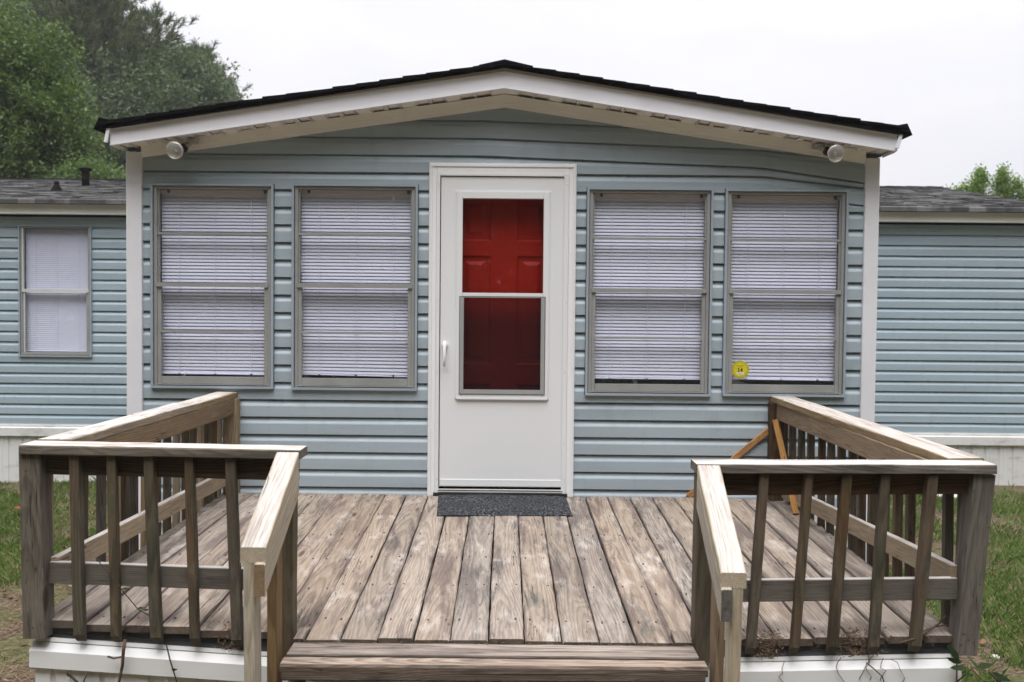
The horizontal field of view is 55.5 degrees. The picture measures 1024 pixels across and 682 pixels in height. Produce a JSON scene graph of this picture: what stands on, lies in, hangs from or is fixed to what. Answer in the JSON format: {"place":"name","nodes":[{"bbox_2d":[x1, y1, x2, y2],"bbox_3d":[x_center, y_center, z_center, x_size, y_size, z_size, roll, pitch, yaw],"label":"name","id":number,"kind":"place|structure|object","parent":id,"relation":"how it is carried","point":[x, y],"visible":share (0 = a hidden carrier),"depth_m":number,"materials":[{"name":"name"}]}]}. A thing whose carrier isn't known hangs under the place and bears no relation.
{"place":"outdoors","nodes":[
{"label":"outdoors","id":0,"kind":"place"},
{"bbox_2d":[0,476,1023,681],"bbox_3d":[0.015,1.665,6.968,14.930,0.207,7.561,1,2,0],"label":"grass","id":1,"kind":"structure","parent":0,"point":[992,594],"depth_m":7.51,"materials":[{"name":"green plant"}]},
{"bbox_2d":[0,481,1023,681],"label":"ground","id":2,"kind":"structure","parent":0,"point":[1017,675],"depth_m":6.26,"materials":[{"name":"green plant"}]},
{"bbox_2d":[0,0,116,178],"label":"broadleaf tree","id":3,"kind":"object","parent":2,"relation":"on","point":[40,125],"visible":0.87,"depth_m":18.15,"materials":[{"name":"green plant"}]},
{"bbox_2d":[0,0,123,170],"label":"hardwood tree","id":4,"kind":"object","parent":2,"relation":"on","point":[26,12],"visible":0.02,"depth_m":30.45,"materials":[{"name":"green plant"}]},
{"bbox_2d":[66,672,88,681],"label":"dead stem","id":5,"kind":"object","parent":2,"relation":"on","point":[68,674],"visible":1,"depth_m":3.93,"materials":[{"name":"brown plant"}]},
{"bbox_2d":[34,149,125,178],"bbox_3d":[-7.787,-1.002,17.958,1.850,5.086,1.679,1,2,0],"label":"bush","id":6,"kind":"object","parent":2,"relation":"on","point":[98,172],"visible":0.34,"depth_m":17.55,"materials":[{"name":"green plant"}]},
{"bbox_2d":[1,0,208,99],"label":"pine tree","id":7,"kind":"object","parent":2,"relation":"on","point":[111,26],"visible":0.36,"depth_m":30.72,"materials":[{"name":"green plant"}]},
{"bbox_2d":[107,639,126,681],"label":"dead stem","id":8,"kind":"object","parent":2,"relation":"on","point":[122,656],"visible":1,"depth_m":3.90,"materials":[{"name":"brown plant"}]},
{"bbox_2d":[43,37,203,177],"bbox_3d":[-12.652,-4.413,30.601,6.915,11.215,6.459,1,2,0],"label":"hardwood tree","id":9,"kind":"object","parent":2,"relation":"on","point":[119,97],"visible":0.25,"depth_m":29.34,"materials":[{"name":"green plant"}]},
{"bbox_2d":[106,29,251,109],"bbox_3d":[-11.555,-4.619,32.469,5.487,11.529,4.959,2,2,36],"label":"hardwood tree","id":10,"kind":"object","parent":2,"relation":"on","point":[215,93],"visible":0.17,"depth_m":31.48,"materials":[{"name":"green plant"}]},
{"bbox_2d":[178,37,253,91],"bbox_3d":[-12.089,-5.309,37.183,3.984,12.423,4.050,1,2,0],"label":"pine tree","id":11,"kind":"object","parent":2,"relation":"on","point":[195,45],"visible":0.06,"depth_m":36.96,"materials":[{"name":"green plant"}]},
{"bbox_2d":[204,69,245,100],"bbox_3d":[-10.139,-4.422,34.289,4.664,11.046,2.933,1,2,0],"label":"hardwood tree","id":12,"kind":"object","parent":2,"relation":"on","point":[236,96],"visible":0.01,"depth_m":33.97,"materials":[{"name":"green plant"}]},
{"bbox_2d":[19,392,996,681],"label":"wooden deck","id":13,"kind":"structure","parent":2,"relation":"on","point":[709,580],"depth_m":3.96,"materials":[{"name":"brown wood"}]},
{"bbox_2d":[97,558,148,615],"bbox_3d":[-1.560,0.999,3.910,0.215,0.259,0.054,0,2,-14],"label":"vine","id":14,"kind":"object","parent":13,"relation":"hanging from","point":[125,588],"visible":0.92,"depth_m":3.90,"materials":[{"name":"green plant"}]},
{"bbox_2d":[165,642,177,681],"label":"vine","id":15,"kind":"object","parent":13,"relation":"hanging from","point":[172,669],"visible":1,"depth_m":3.91,"materials":[{"name":"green plant"}]},
{"bbox_2d":[437,494,571,515],"bbox_3d":[-0.060,1.023,6.088,0.846,0.033,0.589,1,2,0],"label":"door mat","id":16,"kind":"object","parent":13,"relation":"on","point":[494,505],"depth_m":6.03,"materials":[{"name":"black rubber"}]},
{"bbox_2d":[208,618,894,660],"bbox_3d":[0.168,1.220,3.898,2.814,0.145,0.207,1,2,0],"label":"deck debris","id":17,"kind":"object","parent":13,"relation":"on","point":[761,651],"visible":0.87,"depth_m":3.94,"materials":[{"name":"brown plant"}]},
{"bbox_2d":[686,427,767,497],"bbox_3d":[1.428,0.789,6.363,0.572,0.491,0.021,1,2,0],"label":"wood brace","id":18,"kind":"object","parent":13,"relation":"attached to","point":[747,447],"visible":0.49,"depth_m":6.35,"materials":[{"name":"brown wood"}]},
{"bbox_2d":[772,419,798,514],"bbox_3d":[1.712,0.780,6.089,0.041,0.547,0.373,0,2,-6],"label":"wood brace","id":19,"kind":"object","parent":13,"relation":"on","point":[783,456],"visible":0.65,"depth_m":6.14,"materials":[{"name":"brown wood"}]},
{"bbox_2d":[778,654,904,681],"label":"root tangle","id":20,"kind":"object","parent":13,"relation":"attached to","point":[863,670],"visible":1,"depth_m":3.92,"materials":[{"name":"plant"}]},
{"bbox_2d":[866,662,883,681],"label":"dead stem","id":21,"kind":"object","parent":13,"relation":"attached to","point":[876,671],"visible":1,"depth_m":3.91,"materials":[{"name":"plant"}]},
{"bbox_2d":[899,615,948,645],"bbox_3d":[1.691,1.183,3.947,0.286,0.085,0.085,0,2,-25],"label":"twig","id":22,"kind":"object","parent":13,"relation":"on","point":[929,629],"visible":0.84,"depth_m":3.96,"materials":[{"name":"brown wood"}]},
{"bbox_2d":[0,59,1023,594],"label":"house","id":23,"kind":"structure","parent":2,"relation":"on","point":[504,277],"depth_m":6.38,"materials":[{"name":"blue plastic"}]},
{"bbox_2d":[18,225,92,356],"bbox_3d":[-5.027,-0.551,10.744,0.804,1.447,0.099,1,2,0],"label":"window","id":24,"kind":"structure","parent":23,"relation":"in","point":[56,301],"depth_m":10.77,"materials":[{"name":"metal"}]},
{"bbox_2d":[150,183,274,388],"bbox_3d":[-1.953,-0.358,6.379,0.800,1.332,0.103,1,2,0],"label":"window","id":25,"kind":"structure","parent":23,"relation":"in","point":[212,312],"depth_m":6.40,"materials":[{"name":"metal"}]},
{"bbox_2d":[291,183,418,390],"bbox_3d":[-1.025,-0.350,6.375,0.819,1.341,0.103,1,2,0],"label":"window","id":26,"kind":"structure","parent":23,"relation":"in","point":[354,305],"depth_m":6.40,"materials":[{"name":"metal"}]},
{"bbox_2d":[439,177,563,486],"bbox_3d":[-0.056,-0.053,6.331,0.822,2.018,0.089,1,2,0],"label":"storm door","id":27,"kind":"structure","parent":23,"relation":"in","point":[501,355],"depth_m":6.34,"materials":[{"name":"white paint"}]},
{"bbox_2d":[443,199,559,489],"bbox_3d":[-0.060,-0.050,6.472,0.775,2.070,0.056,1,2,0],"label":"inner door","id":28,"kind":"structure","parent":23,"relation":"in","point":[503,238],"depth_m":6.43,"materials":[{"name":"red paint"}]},
{"bbox_2d":[584,187,713,396],"bbox_3d":[0.892,-0.319,6.369,0.819,1.353,0.103,1,2,0],"label":"window","id":29,"kind":"structure","parent":23,"relation":"in","point":[648,308],"depth_m":6.39,"materials":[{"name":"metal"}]},
{"bbox_2d":[721,189,848,396],"bbox_3d":[1.778,-0.312,6.366,0.797,1.346,0.103,1,2,0],"label":"window","id":30,"kind":"structure","parent":23,"relation":"in","point":[784,318],"depth_m":6.39,"materials":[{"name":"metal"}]},
{"bbox_2d":[0,482,1023,681],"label":"pine straw","id":31,"kind":"object","parent":2,"relation":"on","point":[16,609],"visible":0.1,"depth_m":5.88,"materials":[{"name":"brown plant"}]},
{"bbox_2d":[946,644,1011,681],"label":"sapling","id":32,"kind":"object","parent":2,"relation":"on","point":[997,677],"visible":1,"depth_m":3.88,"materials":[{"name":"green plant"}]},
{"bbox_2d":[941,161,1023,199],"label":"broadleaf tree","id":33,"kind":"object","parent":2,"relation":"on","point":[978,184],"visible":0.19,"depth_m":23.11,"materials":[{"name":"green plant"}]},
{"bbox_2d":[124,0,1023,198],"label":"sky","id":34,"kind":"structure","parent":0,"point":[952,71],"materials":[{"name":"white"}]}
]}

